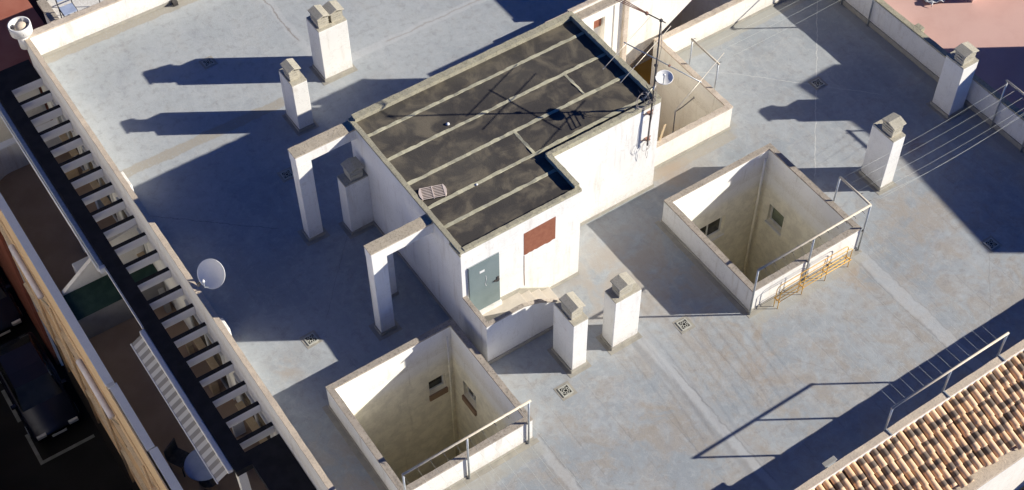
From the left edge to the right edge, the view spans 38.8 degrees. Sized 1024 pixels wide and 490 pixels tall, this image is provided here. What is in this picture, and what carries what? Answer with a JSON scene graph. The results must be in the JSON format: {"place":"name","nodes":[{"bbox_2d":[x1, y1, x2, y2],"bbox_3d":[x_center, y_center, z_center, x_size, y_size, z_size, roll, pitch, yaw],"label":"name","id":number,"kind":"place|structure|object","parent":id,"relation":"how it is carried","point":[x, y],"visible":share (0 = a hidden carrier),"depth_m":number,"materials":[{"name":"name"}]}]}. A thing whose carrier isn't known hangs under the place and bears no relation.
{"place":"outdoors","nodes":[
{"label":"outdoors","id":0,"kind":"place"},
{"bbox_2d":[55,0,77,17],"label":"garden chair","id":1,"kind":"object","parent":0,"point":[67,9],"visible":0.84,"depth_m":40.28,"materials":[{"name":"plastic"}]},
{"bbox_2d":[37,0,103,23],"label":"white roof","id":2,"kind":"structure","parent":0,"point":[49,9],"depth_m":41.03,"materials":[{"name":"paint"}]},
{"bbox_2d":[95,199,103,208],"bbox_3d":[-11.262,-1.143,39.711,0.178,0.677,0.287,-28,56,-20],"label":"storage box","id":3,"kind":"object","parent":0,"point":[99,203],"visible":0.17,"depth_m":39.56,"materials":[{"name":"grey plastic"}]},
{"bbox_2d":[0,151,266,489],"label":"terrace floor","id":4,"kind":"structure","parent":0,"point":[45,227],"depth_m":37.33,"materials":[{"name":"brown tile"}]},
{"bbox_2d":[63,157,78,179],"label":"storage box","id":5,"kind":"object","parent":4,"relation":"on","point":[73,173],"visible":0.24,"depth_m":40.43,"materials":[{"name":"brown cardboard"}]},
{"bbox_2d":[72,256,88,273],"bbox_3d":[-11.028,0.863,37.921,0.500,0.950,0.600,-28,56,-20],"label":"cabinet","id":6,"kind":"object","parent":4,"relation":"on","point":[78,265],"visible":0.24,"depth_m":37.62,"materials":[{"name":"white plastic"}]},
{"bbox_2d":[0,119,182,489],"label":"terrace parapet","id":7,"kind":"structure","parent":4,"relation":"on","point":[13,157],"depth_m":36.59,"materials":[{"name":"concrete"}]},
{"bbox_2d":[61,224,165,338],"bbox_3d":[-10.249,0.936,37.085,2.350,2.150,1.040,-28,56,-20],"label":"terrace divider","id":8,"kind":"object","parent":4,"relation":"on","point":[95,301],"visible":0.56,"depth_m":37.07,"materials":[{"name":"white paint"}]},
{"bbox_2d":[0,59,315,489],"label":"pergola","id":9,"kind":"object","parent":4,"relation":"on","point":[273,463],"visible":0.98,"depth_m":35.27,"materials":[{"name":"white concrete"}]},
{"bbox_2d":[0,102,105,273],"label":"gutter","id":10,"kind":"object","parent":9,"relation":"attached to","point":[99,265],"visible":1,"depth_m":37.37,"materials":[{"name":"metal"}]},
{"bbox_2d":[105,268,143,329],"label":"edge trim","id":11,"kind":"structure","parent":9,"relation":"attached to","point":[125,300],"depth_m":35.13,"materials":[{"name":"white plastic"}]},
{"bbox_2d":[130,329,233,483],"bbox_3d":[-7.641,3.658,33.411,0.442,0.315,4.600,-28,56,-20],"label":"awning","id":12,"kind":"object","parent":9,"relation":"attached to","point":[190,421],"visible":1,"depth_m":33.32,"materials":[{"name":"canvas"},{"name":"galvanised steel"}]},
{"bbox_2d":[158,287,171,312],"bbox_3d":[-8.956,1.429,37.503,0.143,0.859,0.181,-28,56,-20],"label":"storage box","id":13,"kind":"object","parent":4,"relation":"on","point":[167,308],"visible":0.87,"depth_m":37.55,"materials":[{"name":"grey plastic"}]},
{"bbox_2d":[163,438,189,476],"bbox_3d":[-7.911,5.056,34.564,0.430,0.880,0.420,22,55,17],"label":"terrace chair","id":14,"kind":"object","parent":4,"relation":"on","point":[174,454],"visible":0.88,"depth_m":34.51,"materials":[{"name":"metal"}]},
{"bbox_2d":[184,450,216,487],"bbox_3d":[-7.236,5.355,34.404,0.920,0.745,0.920,-28,56,-20],"label":"round table","id":15,"kind":"object","parent":4,"relation":"on","point":[195,468],"visible":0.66,"depth_m":34.06,"materials":[{"name":"metal"}]},
{"bbox_2d":[185,341,194,354],"bbox_3d":[-8.163,2.611,36.841,0.143,0.398,0.189,-28,56,-20],"label":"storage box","id":16,"kind":"object","parent":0,"point":[189,348],"visible":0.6,"depth_m":36.73,"materials":[{"name":"cardboard"}]},
{"bbox_2d":[208,381,219,394],"bbox_3d":[-7.429,3.474,36.125,0.186,0.422,0.286,-28,56,-20],"label":"storage box","id":17,"kind":"object","parent":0,"point":[214,387],"visible":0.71,"depth_m":36.03,"materials":[{"name":"cardboard"}]},
{"bbox_2d":[232,421,245,436],"bbox_3d":[-6.644,4.440,35.306,0.286,0.475,0.133,-28,56,-20],"label":"storage box","id":18,"kind":"object","parent":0,"point":[238,429],"visible":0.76,"depth_m":35.26,"materials":[{"name":"white plastic"}]},
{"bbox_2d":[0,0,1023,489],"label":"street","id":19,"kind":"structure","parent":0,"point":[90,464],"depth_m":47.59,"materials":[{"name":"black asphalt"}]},
{"bbox_2d":[0,275,23,336],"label":"parked car","id":20,"kind":"object","parent":19,"relation":"on","point":[11,317],"visible":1,"depth_m":50.22,"materials":[{"name":"black paint"}]},
{"bbox_2d":[0,0,59,364],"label":"neighbour terrace","id":21,"kind":"structure","parent":19,"relation":"on","point":[12,53],"depth_m":42.74,"materials":[{"name":"red tile"}]},
{"bbox_2d":[0,332,80,442],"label":"parked car","id":22,"kind":"object","parent":19,"relation":"on","point":[44,406],"visible":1,"depth_m":47.82,"materials":[{"name":"black paint"}]},
{"bbox_2d":[1,390,94,464],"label":"road marking","id":23,"kind":"object","parent":19,"relation":"on","point":[27,436],"visible":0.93,"depth_m":47.85,"materials":[{"name":"paint"}]},
{"bbox_2d":[0,88,168,489],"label":"street facade","id":24,"kind":"structure","parent":19,"relation":"on","point":[131,456],"depth_m":39.94,"materials":[{"name":"stone"}]},
{"bbox_2d":[8,244,48,305],"bbox_3d":[-13.168,0.860,39.643,0.215,0.709,2.100,-28,56,-20],"label":"rolled awning","id":25,"kind":"object","parent":24,"relation":"attached to","point":[26,272],"visible":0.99,"depth_m":39.34,"materials":[{"name":"fabric"}]},
{"bbox_2d":[76,359,118,424],"bbox_3d":[-10.608,3.802,37.252,0.215,0.709,2.050,-28,56,-20],"label":"rolled awning","id":26,"kind":"object","parent":24,"relation":"attached to","point":[101,399],"visible":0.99,"depth_m":36.95,"materials":[{"name":"fabric"}]},
{"bbox_2d":[43,0,1023,489],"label":"roof deck","id":27,"kind":"structure","parent":0,"point":[727,394],"depth_m":35.61,"materials":[{"name":"grey concrete"}]},
{"bbox_2d":[29,0,178,57],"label":"parapet wall","id":28,"kind":"structure","parent":27,"relation":"on","point":[55,36],"depth_m":40.05,"materials":[{"name":"paint"}]},
{"bbox_2d":[171,0,178,6],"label":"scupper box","id":29,"kind":"object","parent":27,"relation":"on","point":[174,3],"visible":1,"depth_m":41.12,"materials":[{"name":"metal"}]},
{"bbox_2d":[25,37,335,489],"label":"parapet wall","id":30,"kind":"structure","parent":27,"relation":"on","point":[219,331],"depth_m":34.81,"materials":[{"name":"white paint"}]},
{"bbox_2d":[7,16,32,49],"bbox_3d":[-13.190,-5.671,39.179,0.610,0.810,0.610,-28,56,-20],"label":"round cowl","id":31,"kind":"object","parent":30,"relation":"on","point":[20,28],"visible":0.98,"depth_m":38.92,"materials":[{"name":"metal"}]},
{"bbox_2d":[50,100,273,443],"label":"terrace windows","id":32,"kind":"structure","parent":30,"relation":"attached to","point":[256,421],"depth_m":35.81,"materials":[{"name":"black glass"}]},
{"bbox_2d":[50,100,86,170],"bbox_3d":[-12.240,-2.947,40.257,0.060,1.940,1.600,-28,56,-20],"label":"window frame","id":33,"kind":"structure","parent":32,"relation":"in","point":[60,119],"depth_m":39.96,"materials":[{"name":"white plastic"}]},
{"bbox_2d":[80,145,120,221],"bbox_3d":[-11.065,-1.596,39.160,0.060,1.940,1.800,-28,56,-20],"label":"window frame","id":34,"kind":"structure","parent":32,"relation":"in","point":[91,165],"depth_m":38.90,"materials":[{"name":"white plastic"}]},
{"bbox_2d":[116,197,152,263],"bbox_3d":[-9.778,-0.117,37.958,0.060,1.940,1.600,-28,56,-20],"label":"window frame","id":35,"kind":"structure","parent":32,"relation":"in","point":[124,213],"depth_m":37.33,"materials":[{"name":"white plastic"}]},
{"bbox_2d":[184,299,235,399],"bbox_3d":[-7.428,2.585,35.763,0.060,1.940,2.000,-28,56,-20],"label":"window frame","id":36,"kind":"structure","parent":32,"relation":"in","point":[206,338],"depth_m":35.46,"materials":[{"name":"white plastic"}]},
{"bbox_2d":[233,373,273,438],"bbox_3d":[-6.029,4.193,34.456,0.060,1.940,1.800,-28,56,-20],"label":"window frame","id":37,"kind":"structure","parent":32,"relation":"in","point":[245,397],"depth_m":34.10,"materials":[{"name":"white plastic"}]},
{"bbox_2d":[197,259,224,288],"bbox_3d":[-7.018,0.774,33.748,0.668,0.890,0.707,-28,56,-20],"label":"satellite dish","id":38,"kind":"object","parent":30,"relation":"attached to","point":[210,273],"visible":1,"depth_m":33.68,"materials":[{"name":"metal"}]},
{"bbox_2d":[198,56,217,69],"bbox_3d":[-8.305,-4.979,39.748,0.400,0.076,0.407,-31,57,-22],"label":"floor drain","id":39,"kind":"object","parent":27,"relation":"in","point":[208,62],"visible":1,"depth_m":39.73,"materials":[{"name":"grey metal"}]},
{"bbox_2d":[277,167,293,182],"bbox_3d":[-5.747,-1.787,37.157,0.408,0.076,0.408,-28,56,-20],"label":"floor drain","id":40,"kind":"object","parent":27,"relation":"in","point":[285,175],"visible":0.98,"depth_m":37.12,"materials":[{"name":"grey metal"}]},
{"bbox_2d":[279,58,318,136],"bbox_3d":[-5.585,-3.913,37.526,0.634,2.162,0.920,-28,56,-20],"label":"chimney","id":41,"kind":"object","parent":27,"relation":"on","point":[297,116],"visible":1,"depth_m":37.37,"materials":[{"name":"paint"}]},
{"bbox_2d":[300,330,322,348],"bbox_3d":[-4.690,2.213,33.932,0.418,0.076,0.418,-28,56,-20],"label":"floor drain","id":42,"kind":"object","parent":27,"relation":"in","point":[310,339],"visible":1,"depth_m":33.91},
{"bbox_2d":[288,121,355,245],"bbox_3d":[-4.460,-1.464,34.942,1.719,3.105,0.574,-28,56,-20],"label":"concrete portal","id":43,"kind":"object","parent":27,"relation":"on","point":[302,155],"visible":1,"depth_m":34.02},
{"bbox_2d":[306,0,357,85],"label":"chimney","id":44,"kind":"object","parent":27,"relation":"on","point":[327,25],"visible":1,"depth_m":38.45,"materials":[{"name":"paint"}]},
{"bbox_2d":[337,156,375,238],"bbox_3d":[-3.844,-1.178,35.246,0.757,2.262,0.614,-28,56,-20],"label":"chimney","id":45,"kind":"object","parent":27,"relation":"on","point":[355,197],"visible":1,"depth_m":35.11,"materials":[{"name":"concrete"}]},
{"bbox_2d":[387,253,398,297],"bbox_3d":[-2.949,0.550,34.017,0.350,2.000,0.348,-28,56,-20],"label":"concrete post","id":46,"kind":"object","parent":27,"relation":"on","point":[392,277],"visible":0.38,"depth_m":34.09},
{"bbox_2d":[364,214,433,340],"bbox_3d":[-2.529,0.755,33.139,1.719,3.104,0.535,-28,56,-20],"label":"concrete portal","id":47,"kind":"object","parent":27,"relation":"on","point":[385,324],"visible":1,"depth_m":32.22,"materials":[{"name":"white concrete"}]},
{"bbox_2d":[322,318,539,489],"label":"light well","id":48,"kind":"object","parent":27,"relation":"in","point":[391,413],"visible":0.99,"depth_m":33.30,"materials":[{"name":"white paint"}]},
{"bbox_2d":[429,375,447,401],"bbox_3d":[-1.802,3.339,34.663,0.500,0.760,0.210,-28,56,-20],"label":"window","id":49,"kind":"structure","parent":48,"relation":"in","point":[438,381],"depth_m":34.78,"materials":[{"name":"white plastic"}]},
{"bbox_2d":[446,337,456,456],"bbox_3d":[-1.456,4.320,36.007,0.042,7.050,0.044,-28,56,-20],"label":"drain pipe","id":50,"kind":"object","parent":48,"relation":"attached to","point":[451,394],"visible":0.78,"depth_m":35.04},
{"bbox_2d":[401,400,530,489],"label":"clothes dryer","id":51,"kind":"object","parent":48,"relation":"attached to","point":[463,439],"visible":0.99,"depth_m":30.37,"materials":[{"name":"metal"}]},
{"bbox_2d":[462,387,476,415],"bbox_3d":[-0.952,3.588,34.422,0.210,0.810,0.580,-28,56,-20],"label":"window","id":52,"kind":"structure","parent":48,"relation":"in","point":[470,392],"depth_m":34.59,"materials":[{"name":"white glass"}]},
{"bbox_2d":[348,11,661,364],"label":"stair house","id":53,"kind":"structure","parent":27,"relation":"on","point":[540,137],"depth_m":33.86,"materials":[{"name":"white paint"}]},
{"bbox_2d":[419,184,446,200],"bbox_3d":[-1.778,-1.181,32.605,0.640,0.050,0.340,-11,52,-8],"label":"vent grille","id":54,"kind":"object","parent":53,"relation":"on","point":[433,192],"visible":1,"depth_m":32.59,"materials":[{"name":"plastic"}]},
{"bbox_2d":[467,252,499,310],"bbox_3d":[-0.623,0.888,32.871,0.835,1.725,0.095,-28,56,-20],"label":"door","id":55,"kind":"structure","parent":53,"relation":"in","point":[483,276],"depth_m":32.77,"materials":[{"name":"green paint"}]},
{"bbox_2d":[603,0,723,155],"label":"antenna mast","id":56,"kind":"object","parent":53,"relation":"attached to","point":[650,114],"visible":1,"depth_m":33.30,"materials":[{"name":"metal"}]},
{"bbox_2d":[655,70,672,84],"bbox_3d":[3.488,-3.848,33.276,0.411,0.392,0.411,-28,56,-20],"label":"satellite dish","id":57,"kind":"object","parent":56,"relation":"attached to","point":[663,77],"visible":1,"depth_m":33.32,"materials":[{"name":"metal"}]},
{"bbox_2d":[554,380,577,400],"bbox_3d":[1.215,3.318,32.983,0.400,0.076,0.406,-28,56,-20],"label":"floor drain","id":58,"kind":"object","parent":27,"relation":"in","point":[564,391],"visible":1,"depth_m":32.95,"materials":[{"name":"white plastic"}]},
{"bbox_2d":[547,291,591,377],"bbox_3d":[1.309,1.920,32.685,0.606,2.292,0.960,-28,56,-20],"label":"chimney","id":59,"kind":"object","parent":27,"relation":"on","point":[567,350],"visible":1,"depth_m":32.52,"materials":[{"name":"paint"}]},
{"bbox_2d":[595,272,642,354],"bbox_3d":[2.488,1.466,33.044,0.922,2.282,0.624,-28,56,-20],"label":"chimney","id":60,"kind":"object","parent":27,"relation":"on","point":[622,297],"visible":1,"depth_m":32.90,"materials":[{"name":"paint"}]},
{"bbox_2d":[672,315,695,333],"bbox_3d":[4.033,1.877,34.113,0.414,0.076,0.413,-28,56,-20],"label":"floor drain","id":61,"kind":"object","parent":27,"relation":"in","point":[683,324],"visible":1,"depth_m":34.08,"materials":[{"name":"white plastic"}]},
{"bbox_2d":[688,38,719,89],"bbox_3d":[5.016,-4.474,38.083,0.142,1.727,1.140,-28,56,-20],"label":"clothes dryer","id":62,"kind":"object","parent":27,"relation":"on","point":[704,50],"visible":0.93,"depth_m":37.53,"materials":[{"name":"metal"}]},
{"bbox_2d":[655,143,861,317],"bbox_3d":[6.058,1.607,37.983,3.613,7.449,3.593,-28,56,-20],"label":"light well","id":63,"kind":"object","parent":27,"relation":"in","point":[706,222],"visible":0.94,"depth_m":36.26,"materials":[{"name":"white paint"}]},
{"bbox_2d":[700,217,723,241],"bbox_3d":[5.087,-0.359,37.622,0.980,0.790,0.210,-28,56,-20],"label":"window","id":64,"kind":"structure","parent":63,"relation":"in","point":[713,227],"depth_m":37.83,"materials":[{"name":"black glass"}]},
{"bbox_2d":[743,159,765,274],"bbox_3d":[6.395,0.081,39.301,0.057,7.100,0.060,-28,56,-20],"label":"drain pipe","id":65,"kind":"object","parent":63,"relation":"attached to","point":[755,211],"visible":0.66,"depth_m":38.20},
{"bbox_2d":[764,206,783,235],"bbox_3d":[6.882,-0.693,37.788,0.210,0.720,0.600,-28,56,-20],"label":"window","id":66,"kind":"structure","parent":63,"relation":"in","point":[775,216],"depth_m":37.96,"materials":[{"name":"grey glass"}]},
{"bbox_2d":[749,176,871,314],"bbox_3d":[7.121,0.229,34.282,1.068,1.727,3.687,32,58,23],"label":"clothes dryer","id":67,"kind":"object","parent":63,"relation":"attached to","point":[828,229],"visible":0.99,"depth_m":33.91,"materials":[{"name":"metal"}]},
{"bbox_2d":[769,276,880,389],"bbox_3d":[6.875,1.949,31.757,0.003,0.131,4.466,-27,56,-19],"label":"clothes line","id":68,"kind":"object","parent":67,"relation":"attached to","point":[827,336],"visible":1,"depth_m":31.82,"materials":[{"name":"metal"}]},
{"bbox_2d":[772,264,904,397],"bbox_3d":[7.098,1.830,31.851,0.003,0.131,4.466,-27,56,-19],"label":"clothes line","id":69,"kind":"object","parent":67,"relation":"attached to","point":[833,327],"visible":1,"depth_m":31.72,"materials":[{"name":"metal"}]},
{"bbox_2d":[785,263,904,382],"bbox_3d":[7.322,1.711,31.944,0.003,0.131,4.466,-27,56,-19],"label":"clothes line","id":70,"kind":"object","parent":67,"relation":"attached to","point":[824,303],"visible":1,"depth_m":32.35,"materials":[{"name":"metal"}]},
{"bbox_2d":[827,277,930,377],"bbox_3d":[7.770,1.474,32.130,0.003,0.131,4.466,-27,56,-19],"label":"clothes line","id":71,"kind":"object","parent":67,"relation":"attached to","point":[851,301],"visible":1,"depth_m":32.46,"materials":[{"name":"metal"}]},
{"bbox_2d":[859,252,965,352],"bbox_3d":[8.665,0.998,32.503,0.003,0.131,4.466,-27,56,-19],"label":"clothes line","id":72,"kind":"object","parent":67,"relation":"attached to","point":[911,302],"visible":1,"depth_m":32.58,"materials":[{"name":"metal"}]},
{"bbox_2d":[862,214,990,333],"bbox_3d":[9.336,0.641,32.783,0.003,0.131,4.466,-27,56,-19],"label":"clothes line","id":73,"kind":"object","parent":67,"relation":"attached to","point":[913,263],"visible":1,"depth_m":33.03,"materials":[{"name":"metal"}]},
{"bbox_2d":[871,91,1013,172],"bbox_3d":[10.339,-2.642,35.551,5.655,0.109,0.003,-28,56,-20],"label":"clothes line","id":74,"kind":"object","parent":67,"relation":"attached to","point":[944,132],"visible":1,"depth_m":35.68,"materials":[{"name":"metal"}]},
{"bbox_2d":[773,246,852,308],"bbox_3d":[7.152,0.747,34.483,2.300,0.766,0.190,-28,56,-20],"label":"yellow rack","id":75,"kind":"object","parent":27,"relation":"on","point":[802,288],"visible":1,"depth_m":34.39,"materials":[{"name":"metal"}]},
{"bbox_2d":[808,76,827,89],"bbox_3d":[8.216,-4.334,39.060,0.412,0.076,0.412,-28,56,-20],"label":"floor drain","id":76,"kind":"object","parent":27,"relation":"in","point":[817,83],"visible":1,"depth_m":39.03,"materials":[{"name":"grey metal"}]},
{"bbox_2d":[840,0,873,25],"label":"clothes dryer","id":77,"kind":"object","parent":27,"relation":"on","point":[869,12],"visible":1,"depth_m":40.10,"materials":[{"name":"metal"}]},
{"bbox_2d":[854,112,905,194],"bbox_3d":[9.223,-2.358,36.054,0.616,2.272,0.930,-28,56,-20],"label":"chimney","id":78,"kind":"object","parent":27,"relation":"on","point":[887,135],"visible":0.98,"depth_m":35.93,"materials":[{"name":"paint"}]},
{"bbox_2d":[794,339,1023,489],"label":"tiled skirt roof","id":79,"kind":"structure","parent":27,"relation":"attached to","point":[968,434],"depth_m":31.43,"materials":[{"name":"tile"}]},
{"bbox_2d":[821,456,836,469],"bbox_3d":[6.691,4.663,30.721,0.350,0.330,0.145,-28,56,-20],"label":"parapet lamp","id":80,"kind":"object","parent":79,"relation":"attached to","point":[829,462],"visible":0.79,"depth_m":30.59,"materials":[{"name":"metal"}]},
{"bbox_2d":[885,354,1005,435],"bbox_3d":[9.458,3.250,31.633,3.420,0.026,0.190,-28,56,-20],"label":"rail bracket","id":81,"kind":"object","parent":79,"relation":"on","point":[891,434],"visible":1,"depth_m":31.62,"materials":[{"name":"metal"}]},
{"bbox_2d":[883,332,1009,430],"bbox_3d":[9.391,2.953,31.416,3.450,0.947,0.056,-28,56,-20],"label":"clothes dryer","id":82,"kind":"object","parent":79,"relation":"on","point":[1005,335],"visible":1,"depth_m":31.11,"materials":[{"name":"metal"}]},
{"bbox_2d":[838,0,1023,152],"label":"parapet wall","id":83,"kind":"structure","parent":27,"relation":"on","point":[918,47],"depth_m":38.90,"materials":[{"name":"white paint"}]},
{"bbox_2d":[926,41,978,121],"bbox_3d":[11.494,-4.319,37.613,0.743,2.262,0.820,-28,56,-20],"label":"chimney","id":84,"kind":"object","parent":27,"relation":"on","point":[947,102],"visible":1,"depth_m":37.48,"materials":[{"name":"paint"}]},
{"bbox_2d":[980,235,1002,252],"bbox_3d":[11.718,-0.015,35.554,0.408,0.076,0.410,-28,56,-20],"label":"floor drain","id":85,"kind":"object","parent":27,"relation":"in","point":[990,243],"visible":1,"depth_m":35.53,"materials":[{"name":"grey metal"}]},
{"bbox_2d":[990,80,1023,152],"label":"clothes dryer","id":86,"kind":"object","parent":27,"relation":"on","point":[1014,86],"visible":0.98,"depth_m":37.06,"materials":[{"name":"metal"}]},
{"bbox_2d":[634,58,657,140],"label":"patio floor","id":87,"kind":"structure","parent":0,"point":[643,70],"depth_m":43.20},
{"bbox_2d":[567,0,629,61],"bbox_3d":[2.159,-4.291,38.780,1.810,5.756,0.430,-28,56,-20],"label":"stair tower","id":88,"kind":"structure","parent":87,"relation":"on","point":[607,21],"depth_m":37.08,"materials":[{"name":"paint"}]},
{"bbox_2d":[594,18,601,28],"bbox_3d":[2.144,-5.672,37.040,0.300,0.340,0.075,-28,56,-20],"label":"vent window","id":89,"kind":"structure","parent":88,"relation":"in","point":[597,23],"depth_m":37.04,"materials":[{"name":"red paint"}]},
{"bbox_2d":[545,11,681,67],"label":"wall","id":90,"kind":"structure","parent":87,"relation":"on","point":[675,22],"depth_m":43.06,"materials":[{"name":"white paint"}]},
{"bbox_2d":[626,0,731,65],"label":"wall","id":91,"kind":"structure","parent":87,"relation":"on","point":[647,33],"depth_m":39.00,"materials":[{"name":"white paint"}]},
{"bbox_2d":[650,0,784,169],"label":"patio wall","id":92,"kind":"structure","parent":87,"relation":"on","point":[703,116],"depth_m":39.02,"materials":[{"name":"paint"}]},
{"bbox_2d":[659,124,665,140],"bbox_3d":[3.736,-2.754,36.279,0.064,1.326,0.607,-4,51,-2],"label":"timber batten","id":93,"kind":"object","parent":92,"relation":"on","point":[663,129],"visible":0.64,"depth_m":36.08,"materials":[{"name":"beige wood"}]},
{"bbox_2d":[672,97,694,132],"bbox_3d":[4.320,-3.219,36.667,0.600,1.173,0.035,-27,56,-20],"label":"pipe hook","id":94,"kind":"object","parent":92,"relation":"attached to","point":[677,110],"visible":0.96,"depth_m":36.33,"materials":[{"name":"metal"}]},
{"bbox_2d":[884,0,1023,112],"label":"neighbour roof","id":95,"kind":"structure","parent":0,"point":[992,31],"depth_m":39.56,"materials":[{"name":"pink paint"}]},
{"bbox_2d":[925,0,944,6],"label":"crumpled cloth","id":96,"kind":"object","parent":95,"relation":"on","point":[932,1],"visible":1,"depth_m":40.15,"materials":[{"name":"white fabric"}]}
]}

